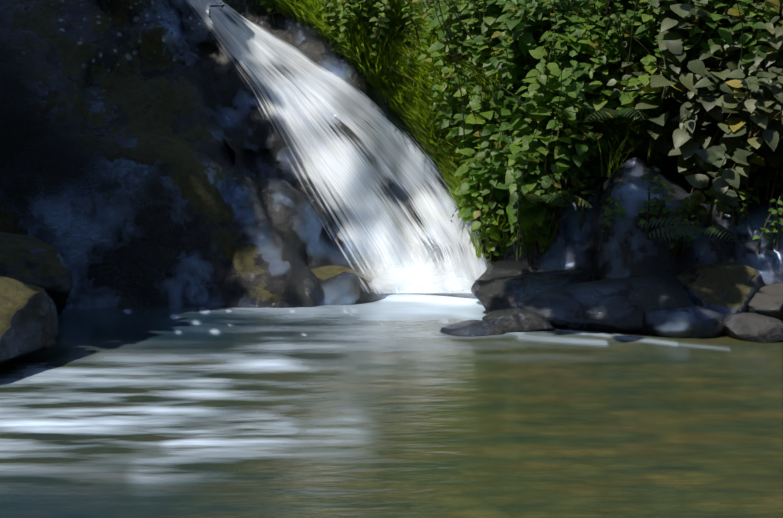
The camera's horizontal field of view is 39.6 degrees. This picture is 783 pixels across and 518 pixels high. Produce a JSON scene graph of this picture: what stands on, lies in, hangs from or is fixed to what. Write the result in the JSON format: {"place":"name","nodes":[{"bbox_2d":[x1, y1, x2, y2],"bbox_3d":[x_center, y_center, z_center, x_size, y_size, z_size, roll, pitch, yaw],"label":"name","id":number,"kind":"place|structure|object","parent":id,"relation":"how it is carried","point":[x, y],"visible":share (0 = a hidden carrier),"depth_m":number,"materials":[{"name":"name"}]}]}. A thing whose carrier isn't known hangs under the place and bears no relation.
{"place":"outdoors","nodes":[
{"label":"outdoors","id":0,"kind":"place"},
{"bbox_2d":[0,294,782,517],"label":"pool water","id":1,"kind":"structure","parent":0,"point":[399,406],"depth_m":5.67,"materials":[{"name":"green liquid"}]},
{"bbox_2d":[0,276,58,364],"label":"rock","id":2,"kind":"object","parent":1,"relation":"on","point":[29,318],"visible":1,"depth_m":7.10,"materials":[{"name":"stone"}]},
{"bbox_2d":[0,232,73,316],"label":"rock","id":3,"kind":"object","parent":1,"relation":"on","point":[32,260],"visible":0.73,"depth_m":8.79,"materials":[{"name":"stone"}]},
{"bbox_2d":[311,266,372,282],"bbox_3d":[-0.625,0.236,10.742,0.889,0.319,0.744,0,5,-1],"label":"rock","id":4,"kind":"object","parent":1,"relation":"on","point":[324,272],"visible":0.08,"depth_m":10.69,"materials":[{"name":"stone"}]},
{"bbox_2d":[439,320,504,336],"bbox_3d":[0.614,0.570,8.575,0.408,0.162,0.436,-3,6,-34],"label":"rock","id":5,"kind":"object","parent":1,"relation":"on","point":[470,328],"visible":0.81,"depth_m":8.47,"materials":[{"name":"grey stone"}]},
{"bbox_2d":[471,260,531,294],"bbox_3d":[1.075,0.257,10.304,0.655,0.462,0.912,0,5,-1],"label":"rock","id":6,"kind":"object","parent":1,"relation":"in","point":[505,268],"visible":0.38,"depth_m":10.02,"materials":[{"name":"grey stone"}]},
{"bbox_2d":[482,308,556,332],"bbox_3d":[1.042,0.527,8.820,0.646,0.248,0.497,0,5,-1],"label":"rock","id":7,"kind":"object","parent":1,"relation":"on","point":[515,320],"visible":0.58,"depth_m":8.64,"materials":[{"name":"grey stone"}]},
{"bbox_2d":[474,270,591,311],"bbox_3d":[1.258,0.311,9.775,1.034,0.401,1.031,5,7,43],"label":"rock","id":8,"kind":"object","parent":1,"relation":"on","point":[499,293],"visible":0.5,"depth_m":9.52,"materials":[{"name":"grey stone"}]},
{"bbox_2d":[640,306,724,337],"bbox_3d":[2.268,0.504,8.518,0.694,0.298,0.510,0,5,-1],"label":"rock","id":9,"kind":"object","parent":1,"relation":"on","point":[691,322],"visible":0.73,"depth_m":8.33,"materials":[{"name":"grey stone"}]},
{"bbox_2d":[723,313,782,342],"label":"rock","id":10,"kind":"object","parent":1,"relation":"on","point":[753,327],"visible":0.96,"depth_m":8.17,"materials":[{"name":"grey stone"}]},
{"bbox_2d":[0,0,782,308],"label":"rock face","id":11,"kind":"object","parent":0,"point":[144,162],"visible":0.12,"depth_m":10.33},
{"bbox_2d":[186,0,487,293],"bbox_3d":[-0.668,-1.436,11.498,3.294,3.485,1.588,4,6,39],"label":"waterfall","id":12,"kind":"structure","parent":11,"relation":"on","point":[237,42],"depth_m":11.52,"materials":[{"name":"liquid"}]},
{"bbox_2d":[248,0,782,264],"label":"shrub stems","id":13,"kind":"object","parent":11,"relation":"on","point":[751,135],"visible":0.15,"depth_m":10.09,"materials":[{"name":"green plant"}]},
{"bbox_2d":[257,0,775,257],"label":"grass","id":14,"kind":"structure","parent":11,"relation":"on","point":[408,101],"depth_m":11.75,"materials":[{"name":"green plant"}]},
{"bbox_2d":[260,0,782,263],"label":"leaves","id":15,"kind":"object","parent":11,"relation":"on","point":[488,24],"visible":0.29,"depth_m":10.32,"materials":[{"name":"green plant"}]},
{"bbox_2d":[427,0,782,251],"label":"leaves","id":16,"kind":"object","parent":11,"relation":"on","point":[533,216],"visible":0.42,"depth_m":10.14,"materials":[{"name":"green plant"}]},
{"bbox_2d":[517,275,694,332],"bbox_3d":[1.916,0.391,9.054,1.748,0.514,1.171,0,5,-1],"label":"rock","id":17,"kind":"object","parent":11,"relation":"on","point":[621,305],"visible":0.54,"depth_m":8.73,"materials":[{"name":"grey stone"}]},
{"bbox_2d":[565,308,600,329],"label":"rock","id":18,"kind":"object","parent":17,"relation":"on","point":[585,312],"visible":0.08,"depth_m":8.67,"materials":[{"name":"grey stone"}]},
{"bbox_2d":[677,262,766,317],"bbox_3d":[2.698,0.325,8.927,0.692,0.590,0.985,0,5,-1],"label":"rock","id":19,"kind":"object","parent":17,"relation":"on","point":[728,289],"visible":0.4,"depth_m":8.68,"materials":[{"name":"stone"}]},
{"bbox_2d":[484,12,761,241],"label":"fern fronds","id":20,"kind":"object","parent":11,"relation":"on","point":[675,230],"visible":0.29,"depth_m":9.80,"materials":[{"name":"green plant"}]},
{"bbox_2d":[607,0,782,216],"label":"shrub","id":21,"kind":"object","parent":11,"relation":"on","point":[689,151],"visible":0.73,"depth_m":9.54,"materials":[{"name":"green plant"}]},
{"bbox_2d":[748,283,782,321],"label":"rock","id":22,"kind":"object","parent":11,"relation":"on","point":[767,300],"visible":0.42,"depth_m":8.41,"materials":[{"name":"grey stone"}]},
{"bbox_2d":[352,224,481,300],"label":"water spray","id":23,"kind":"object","parent":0,"point":[400,277],"depth_m":10.57,"materials":[{"name":"white liquid"}]}
]}

